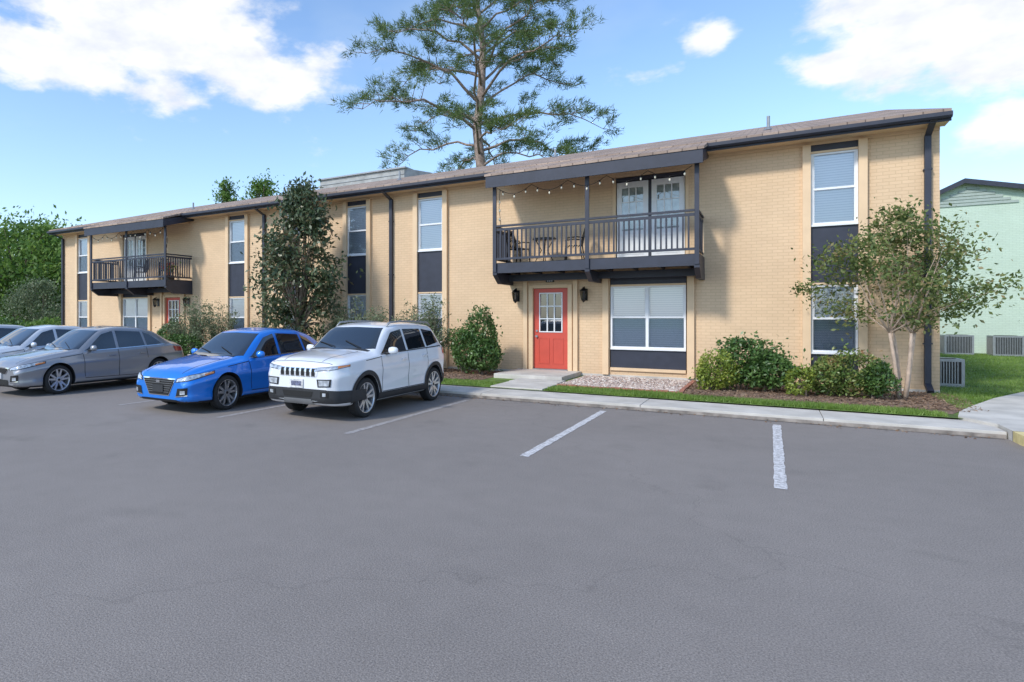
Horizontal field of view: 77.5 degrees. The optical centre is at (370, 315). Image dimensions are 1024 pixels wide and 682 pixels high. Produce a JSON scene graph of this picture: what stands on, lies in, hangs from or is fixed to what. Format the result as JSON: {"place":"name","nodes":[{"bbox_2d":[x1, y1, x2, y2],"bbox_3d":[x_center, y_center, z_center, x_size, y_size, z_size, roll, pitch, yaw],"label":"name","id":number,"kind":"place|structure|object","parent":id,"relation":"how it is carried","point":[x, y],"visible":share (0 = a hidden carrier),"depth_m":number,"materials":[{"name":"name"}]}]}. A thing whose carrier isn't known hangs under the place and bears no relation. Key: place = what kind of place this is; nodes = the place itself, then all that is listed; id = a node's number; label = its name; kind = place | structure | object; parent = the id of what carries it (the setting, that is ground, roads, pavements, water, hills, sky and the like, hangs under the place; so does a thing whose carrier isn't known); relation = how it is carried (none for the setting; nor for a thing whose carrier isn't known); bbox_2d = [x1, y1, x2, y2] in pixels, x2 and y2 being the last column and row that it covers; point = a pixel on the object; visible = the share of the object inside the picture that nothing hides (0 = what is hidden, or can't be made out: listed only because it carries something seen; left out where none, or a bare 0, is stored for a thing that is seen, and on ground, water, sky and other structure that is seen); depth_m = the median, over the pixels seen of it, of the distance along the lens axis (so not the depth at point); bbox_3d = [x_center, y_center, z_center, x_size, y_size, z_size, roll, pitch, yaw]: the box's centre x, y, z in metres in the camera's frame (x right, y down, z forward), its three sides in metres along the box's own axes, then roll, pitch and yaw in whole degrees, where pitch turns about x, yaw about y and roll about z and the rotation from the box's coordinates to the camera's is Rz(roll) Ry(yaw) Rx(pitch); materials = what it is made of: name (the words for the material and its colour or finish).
{"place":"outdoors","nodes":[
{"label":"outdoors","id":0,"kind":"place"},
{"bbox_2d":[0,378,1023,681],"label":"asphalt parking lot","id":1,"kind":"structure","parent":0,"point":[148,540],"depth_m":4.88,"materials":[{"name":"grey asphalt"}]},
{"bbox_2d":[0,324,24,338],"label":"silver sedan","id":2,"kind":"object","parent":1,"relation":"on","point":[5,329],"visible":0.07,"depth_m":19.62,"materials":[{"name":"paint"}]},
{"bbox_2d":[0,325,82,357],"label":"silver sedan","id":3,"kind":"object","parent":1,"relation":"on","point":[25,339],"visible":0.24,"depth_m":17.18,"materials":[{"name":"paint"}]},
{"bbox_2d":[0,325,183,393],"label":"grey sedan","id":4,"kind":"object","parent":1,"relation":"on","point":[64,362],"visible":0.97,"depth_m":15.23,"materials":[{"name":"paint"}]},
{"bbox_2d":[136,327,316,409],"bbox_3d":[-2.717,1.035,13.615,2.132,1.566,4.735,0,0,33],"label":"blue sedan","id":5,"kind":"object","parent":1,"relation":"on","point":[225,370],"visible":0.74,"depth_m":12.27,"materials":[{"name":"paint"}]},
{"bbox_2d":[268,320,443,416],"bbox_3d":[-0.117,0.956,12.552,2.152,1.728,4.274,0,0,33],"label":"white suv","id":6,"kind":"object","parent":1,"relation":"on","point":[359,368],"visible":1,"depth_m":11.53,"materials":[{"name":"paint"}]},
{"bbox_2d":[46,385,787,488],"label":"parking markings","id":7,"kind":"object","parent":1,"relation":"on","point":[780,477],"visible":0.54,"depth_m":9.23,"materials":[{"name":"white paint"}]},
{"bbox_2d":[417,394,989,438],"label":"dead leaves","id":8,"kind":"object","parent":1,"relation":"on","point":[730,418],"visible":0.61,"depth_m":10.75,"materials":[{"name":"brown plant"}]},
{"bbox_2d":[0,0,1023,257],"label":"sky","id":9,"kind":"structure","parent":0,"point":[110,109],"materials":[{"name":"blue"}]},
{"bbox_2d":[28,320,1023,417],"bbox_3d":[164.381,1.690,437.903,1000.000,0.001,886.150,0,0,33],"label":"lawn","id":10,"kind":"structure","parent":0,"point":[500,380],"depth_m":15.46,"materials":[{"name":"green plant"}]},
{"bbox_2d":[0,272,60,323],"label":"tree","id":11,"kind":"object","parent":10,"relation":"on","point":[43,285],"visible":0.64,"depth_m":40.27,"materials":[{"name":"green plant"}]},
{"bbox_2d":[0,313,60,326],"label":"hedge","id":12,"kind":"object","parent":10,"relation":"on","point":[24,322],"visible":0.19,"depth_m":36.27,"materials":[{"name":"green plant"}]},
{"bbox_2d":[0,205,65,320],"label":"oak tree","id":13,"kind":"object","parent":10,"relation":"on","point":[35,234],"visible":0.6,"depth_m":48.88,"materials":[{"name":"green plant"}]},
{"bbox_2d":[0,204,85,318],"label":"oak tree","id":14,"kind":"object","parent":10,"relation":"on","point":[77,219],"visible":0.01,"depth_m":61.39,"materials":[{"name":"green plant"}]},
{"bbox_2d":[36,243,60,315],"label":"oak tree","id":15,"kind":"object","parent":10,"relation":"on","point":[53,272],"visible":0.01,"depth_m":50.18,"materials":[{"name":"green plant"}]},
{"bbox_2d":[207,176,242,203],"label":"sweetgum tree","id":16,"kind":"object","parent":10,"relation":"on","point":[224,194],"visible":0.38,"depth_m":62.52,"materials":[{"name":"green plant"}]},
{"bbox_2d":[241,168,284,199],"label":"sweetgum tree","id":17,"kind":"object","parent":10,"relation":"on","point":[263,188],"visible":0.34,"depth_m":58.83,"materials":[{"name":"green plant"}]},
{"bbox_2d":[329,0,623,172],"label":"pine tree","id":18,"kind":"object","parent":10,"relation":"on","point":[479,118],"visible":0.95,"depth_m":40.34,"materials":[{"name":"green plant"}]},
{"bbox_2d":[63,130,939,389],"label":"walls","id":19,"kind":"structure","parent":10,"relation":"on","point":[750,206],"depth_m":17.26,"materials":[{"name":"beige brick"}]},
{"bbox_2d":[121,232,147,280],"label":"french doors","id":20,"kind":"structure","parent":19,"relation":"attached to","point":[137,245],"depth_m":28.49,"materials":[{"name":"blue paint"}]},
{"bbox_2d":[90,226,191,295],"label":"balcony","id":21,"kind":"structure","parent":19,"relation":"attached to","point":[104,287],"depth_m":26.52,"materials":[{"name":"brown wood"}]},
{"bbox_2d":[94,228,167,242],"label":"string lights","id":22,"kind":"object","parent":21,"relation":"attached to","point":[130,236],"visible":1,"depth_m":26.40,"materials":[{"name":"black plastic"}]},
{"bbox_2d":[133,260,148,280],"bbox_3d":[-10.022,-1.991,27.128,0.574,0.987,0.576,0,0,3],"label":"patio chair","id":23,"kind":"object","parent":21,"relation":"on","point":[144,269],"visible":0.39,"depth_m":27.11,"materials":[{"name":"black metal"}]},
{"bbox_2d":[159,258,172,279],"bbox_3d":[-8.726,-1.991,26.349,0.576,0.987,0.574,0,0,-27],"label":"patio chair","id":24,"kind":"object","parent":21,"relation":"on","point":[163,269],"visible":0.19,"depth_m":26.41,"materials":[{"name":"black metal"}]},
{"bbox_2d":[159,259,180,279],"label":"potted plant","id":25,"kind":"object","parent":21,"relation":"on","point":[169,270],"visible":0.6,"depth_m":25.61,"materials":[{"name":"green plant"}]},
{"bbox_2d":[153,297,158,306],"bbox_3d":[-9.527,-0.605,27.421,0.247,0.452,0.318,0,0,33],"label":"wall lantern","id":26,"kind":"object","parent":19,"relation":"attached to","point":[157,302],"depth_m":27.44,"materials":[{"name":"black metal"}]},
{"bbox_2d":[183,297,189,305],"bbox_3d":[-7.865,-0.605,26.345,0.247,0.452,0.318,0,0,33],"label":"wall lantern","id":27,"kind":"object","parent":19,"relation":"attached to","point":[186,302],"depth_m":26.36,"materials":[{"name":"black metal"}]},
{"bbox_2d":[79,149,857,352],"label":"window frames","id":28,"kind":"structure","parent":19,"relation":"attached to","point":[648,317],"depth_m":16.59,"materials":[{"name":"white plastic"}]},
{"bbox_2d":[79,140,857,379],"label":"spandrel panels","id":29,"kind":"object","parent":19,"relation":"attached to","point":[429,271],"visible":0.52,"depth_m":16.84,"materials":[{"name":"black paint"}]},
{"bbox_2d":[75,138,867,384],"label":"pilasters and trim","id":30,"kind":"object","parent":19,"relation":"attached to","point":[862,147],"visible":0.51,"depth_m":17.70,"materials":[{"name":"beige paint"}]},
{"bbox_2d":[167,298,179,325],"bbox_3d":[-8.593,0.370,27.042,1.000,2.340,0.100,0,0,33],"label":"front door","id":31,"kind":"structure","parent":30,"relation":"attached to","point":[173,306],"depth_m":27.09,"materials":[{"name":"red paint"}]},
{"bbox_2d":[534,288,567,368],"bbox_3d":[5.274,0.370,18.064,1.000,2.340,0.100,0,0,33],"label":"front door","id":32,"kind":"structure","parent":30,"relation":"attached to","point":[550,328],"depth_m":18.08,"materials":[{"name":"red paint"}]},
{"bbox_2d":[52,119,936,392],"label":"downspouts","id":33,"kind":"object","parent":19,"relation":"attached to","point":[928,343],"visible":0.58,"depth_m":13.47,"materials":[{"name":"black metal"}]},
{"bbox_2d":[47,110,952,236],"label":"fascia and gutters","id":34,"kind":"structure","parent":19,"relation":"attached to","point":[875,129],"depth_m":15.81,"materials":[{"name":"blue paint"}]},
{"bbox_2d":[49,108,951,230],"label":"roof","id":35,"kind":"structure","parent":19,"relation":"on","point":[823,123],"depth_m":19.67,"materials":[{"name":"brown"}]},
{"bbox_2d":[191,116,771,208],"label":"roof vents and parapet","id":36,"kind":"object","parent":35,"relation":"on","point":[399,173],"visible":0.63,"depth_m":31.29,"materials":[{"name":"grey metal"}]},
{"bbox_2d":[512,288,519,302],"bbox_3d":[4.340,-0.605,18.443,0.247,0.452,0.318,0,0,33],"label":"wall lantern","id":37,"kind":"object","parent":19,"relation":"attached to","point":[516,295],"depth_m":18.41,"materials":[{"name":"black metal"}]},
{"bbox_2d":[580,286,587,301],"bbox_3d":[6.002,-0.605,17.367,0.247,0.452,0.318,0,0,33],"label":"wall lantern","id":38,"kind":"object","parent":19,"relation":"attached to","point":[584,291],"depth_m":17.33,"materials":[{"name":"black metal"}]},
{"bbox_2d":[493,163,704,284],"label":"balcony","id":39,"kind":"structure","parent":19,"relation":"attached to","point":[503,272],"depth_m":16.13,"materials":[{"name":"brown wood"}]},
{"bbox_2d":[506,231,529,262],"bbox_3d":[4.247,-1.991,17.875,0.576,0.987,0.574,0,0,-42],"label":"patio chair","id":40,"kind":"object","parent":39,"relation":"on","point":[515,246],"visible":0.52,"depth_m":17.85,"materials":[{"name":"black metal"}]},
{"bbox_2d":[532,237,555,260],"bbox_3d":[4.911,-1.837,17.430,0.660,0.686,0.660,0,0,33],"label":"patio table","id":41,"kind":"object","parent":39,"relation":"on","point":[545,239],"visible":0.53,"depth_m":17.31,"materials":[{"name":"black metal"}]},
{"bbox_2d":[564,228,584,259],"bbox_3d":[5.660,-1.991,17.025,0.574,0.987,0.576,0,0,13],"label":"patio chair","id":42,"kind":"object","parent":39,"relation":"on","point":[582,240],"visible":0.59,"depth_m":16.84,"materials":[{"name":"black metal"}]},
{"bbox_2d":[497,166,690,223],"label":"string lights","id":43,"kind":"object","parent":39,"relation":"attached to","point":[584,185],"visible":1,"depth_m":16.16,"materials":[{"name":"black plastic"}]},
{"bbox_2d":[613,170,688,257],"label":"french doors","id":44,"kind":"structure","parent":19,"relation":"attached to","point":[646,195],"depth_m":16.59,"materials":[{"name":"white paint"}]},
{"bbox_2d":[134,176,939,392],"bbox_3d":[-1.536,-1.120,22.753,33.490,5.920,0.570,0,0,33],"label":"foundation","id":45,"kind":"object","parent":10,"relation":"on","point":[674,378],"visible":0.07,"depth_m":16.55,"materials":[{"name":"concrete"}]},
{"bbox_2d":[187,355,989,413],"bbox_3d":[-2.327,1.683,20.924,33.350,0.001,4.000,0,0,33],"label":"mulch bed","id":46,"kind":"object","parent":10,"relation":"on","point":[791,395],"visible":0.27,"depth_m":12.91,"materials":[{"name":"brown wood"}]},
{"bbox_2d":[155,320,178,339],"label":"holly shrub","id":47,"kind":"object","parent":46,"relation":"on","point":[163,331],"visible":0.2,"depth_m":24.25,"materials":[{"name":"green plant"}]},
{"bbox_2d":[161,311,190,353],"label":"wispy shrub","id":48,"kind":"object","parent":46,"relation":"on","point":[175,330],"visible":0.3,"depth_m":23.64,"materials":[{"name":"green plant"}]},
{"bbox_2d":[158,332,203,355],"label":"holly shrub","id":49,"kind":"object","parent":46,"relation":"on","point":[185,338],"visible":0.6,"depth_m":22.89,"materials":[{"name":"green plant"}]},
{"bbox_2d":[171,295,216,349],"bbox_3d":[-6.521,0.427,23.309,1.978,2.532,1.512,0,0,33],"label":"wispy shrub","id":50,"kind":"object","parent":46,"relation":"on","point":[193,320],"visible":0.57,"depth_m":23.19,"materials":[{"name":"green plant"}]},
{"bbox_2d":[189,302,239,342],"bbox_3d":[-5.665,0.510,23.042,1.966,2.368,1.743,0,0,13],"label":"wispy shrub","id":51,"kind":"object","parent":46,"relation":"on","point":[213,333],"visible":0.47,"depth_m":22.72,"materials":[{"name":"green plant"}]},
{"bbox_2d":[247,318,270,327],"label":"wispy shrub","id":52,"kind":"object","parent":46,"relation":"on","point":[258,323],"visible":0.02,"depth_m":21.98,"materials":[{"name":"green plant"}]},
{"bbox_2d":[240,171,362,340],"bbox_3d":[-2.328,-1.504,20.497,3.962,6.601,3.683,0,0,-19],"label":"magnolia tree","id":53,"kind":"object","parent":46,"relation":"on","point":[304,210],"visible":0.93,"depth_m":20.11,"materials":[{"name":"green plant"}]},
{"bbox_2d":[321,296,351,336],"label":"wispy shrub","id":54,"kind":"object","parent":46,"relation":"on","point":[337,311],"visible":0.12,"depth_m":20.38,"materials":[{"name":"green plant"}]},
{"bbox_2d":[331,296,374,326],"bbox_3d":[-0.469,0.523,19.803,1.895,2.342,1.332,0,0,33],"label":"wispy shrub","id":55,"kind":"object","parent":46,"relation":"on","point":[347,317],"visible":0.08,"depth_m":19.72,"materials":[{"name":"green plant"}]},
{"bbox_2d":[362,305,393,321],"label":"wispy shrub","id":56,"kind":"object","parent":46,"relation":"on","point":[377,318],"visible":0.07,"depth_m":19.12,"materials":[{"name":"green plant"}]},
{"bbox_2d":[388,298,426,324],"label":"wispy shrub","id":57,"kind":"object","parent":46,"relation":"on","point":[411,316],"visible":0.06,"depth_m":18.95,"materials":[{"name":"green plant"}]},
{"bbox_2d":[413,292,453,352],"bbox_3d":[1.773,0.489,18.366,1.472,2.408,1.165,0,0,20],"label":"wispy shrub","id":58,"kind":"object","parent":46,"relation":"on","point":[431,319],"visible":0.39,"depth_m":18.22,"materials":[{"name":"green plant"}]},
{"bbox_2d":[447,302,504,374],"bbox_3d":[3.096,0.644,17.730,1.542,2.102,1.830,0,0,-12],"label":"holly shrub","id":59,"kind":"object","parent":46,"relation":"on","point":[474,354],"visible":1,"depth_m":17.59,"materials":[{"name":"green plant"}]},
{"bbox_2d":[689,342,750,390],"bbox_3d":[7.845,1.143,13.967,0.934,1.111,0.993,0,0,-21],"label":"golden shrub","id":60,"kind":"object","parent":46,"relation":"on","point":[704,375],"visible":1,"depth_m":13.81,"materials":[{"name":"green plant"}]},
{"bbox_2d":[712,330,806,391],"bbox_3d":[8.704,1.007,13.961,1.935,1.383,1.444,0,0,33],"label":"nandina shrub","id":61,"kind":"object","parent":46,"relation":"on","point":[768,368],"visible":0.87,"depth_m":13.66,"materials":[{"name":"green plant"}]},
{"bbox_2d":[781,358,815,395],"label":"golden shrub","id":62,"kind":"object","parent":46,"relation":"on","point":[804,385],"visible":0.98,"depth_m":12.96,"materials":[{"name":"green plant"}]},
{"bbox_2d":[803,337,902,398],"bbox_3d":[9.964,1.067,12.813,1.659,1.269,1.213,0,0,33],"label":"nandina shrub","id":63,"kind":"object","parent":46,"relation":"on","point":[873,378],"visible":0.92,"depth_m":12.58,"materials":[{"name":"green plant"}]},
{"bbox_2d":[789,195,1023,397],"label":"crape myrtle tree","id":64,"kind":"object","parent":46,"relation":"on","point":[901,219],"visible":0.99,"depth_m":12.50,"materials":[{"name":"green plant"}]},
{"bbox_2d":[556,375,689,390],"bbox_3d":[6.449,1.675,15.565,2.710,0.043,3.259,0,0,33],"label":"pebble bed","id":65,"kind":"object","parent":10,"relation":"on","point":[639,383],"visible":0.85,"depth_m":15.44,"materials":[{"name":"beige gravel"}]},
{"bbox_2d":[557,380,695,393],"bbox_3d":[6.409,1.676,15.328,2.700,0.088,2.980,0,0,33],"label":"brick edging","id":66,"kind":"object","parent":65,"relation":"on","point":[687,386],"visible":0.52,"depth_m":14.12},
{"bbox_2d":[940,357,964,387],"bbox_3d":[13.916,1.353,15.054,0.700,0.675,0.700,0,0,33],"label":"air conditioner","id":67,"kind":"object","parent":10,"relation":"on","point":[952,372],"visible":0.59,"depth_m":14.70,"materials":[{"name":"grey metal"}]},
{"bbox_2d":[940,334,973,354],"bbox_3d":[25.900,1.258,27.309,0.950,0.865,0.950,0,0,33],"label":"air conditioner","id":68,"kind":"object","parent":10,"relation":"on","point":[955,344],"visible":0.97,"depth_m":26.96,"materials":[{"name":"grey metal"}]},
{"bbox_2d":[940,183,1023,352],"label":"walls","id":69,"kind":"structure","parent":10,"relation":"on","point":[1005,221],"depth_m":27.77,"materials":[{"name":"green paint"}]},
{"bbox_2d":[940,186,1018,207],"bbox_3d":[27.334,-5.450,28.132,3.087,0.840,0.040,0,0,33],"label":"gable siding","id":70,"kind":"object","parent":69,"relation":"attached to","point":[973,197],"visible":0.88,"depth_m":28.05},
{"bbox_2d":[940,178,1023,194],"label":"roof","id":71,"kind":"structure","parent":69,"relation":"on","point":[984,182],"depth_m":27.68,"materials":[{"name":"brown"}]},
{"bbox_2d":[986,335,1023,356],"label":"air conditioner","id":72,"kind":"object","parent":10,"relation":"on","point":[1006,345],"visible":1,"depth_m":25.88,"materials":[{"name":"grey metal"}]},
{"bbox_2d":[491,368,580,391],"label":"entrance path","id":73,"kind":"structure","parent":0,"point":[534,379],"depth_m":16.14,"materials":[{"name":"concrete"}]},
{"bbox_2d":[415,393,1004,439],"bbox_3d":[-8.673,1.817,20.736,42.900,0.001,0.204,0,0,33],"label":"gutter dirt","id":74,"kind":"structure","parent":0,"point":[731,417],"depth_m":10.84,"materials":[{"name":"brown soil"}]},
{"bbox_2d":[415,385,1006,438],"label":"pavement","id":75,"kind":"structure","parent":0,"point":[917,424],"depth_m":11.22,"materials":[{"name":"concrete"}]},
{"bbox_2d":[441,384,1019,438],"bbox_3d":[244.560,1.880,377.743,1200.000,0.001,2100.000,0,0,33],"label":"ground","id":76,"kind":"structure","parent":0,"point":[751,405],"depth_m":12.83,"materials":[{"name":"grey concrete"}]},
{"bbox_2d":[958,392,1023,440],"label":"curved path","id":77,"kind":"structure","parent":0,"point":[1005,413],"depth_m":10.58,"materials":[{"name":"concrete"}]},
{"bbox_2d":[1013,431,1023,445],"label":"kerb island","id":78,"kind":"structure","parent":0,"point":[1018,437],"depth_m":8.80,"materials":[{"name":"concrete"}]}
]}

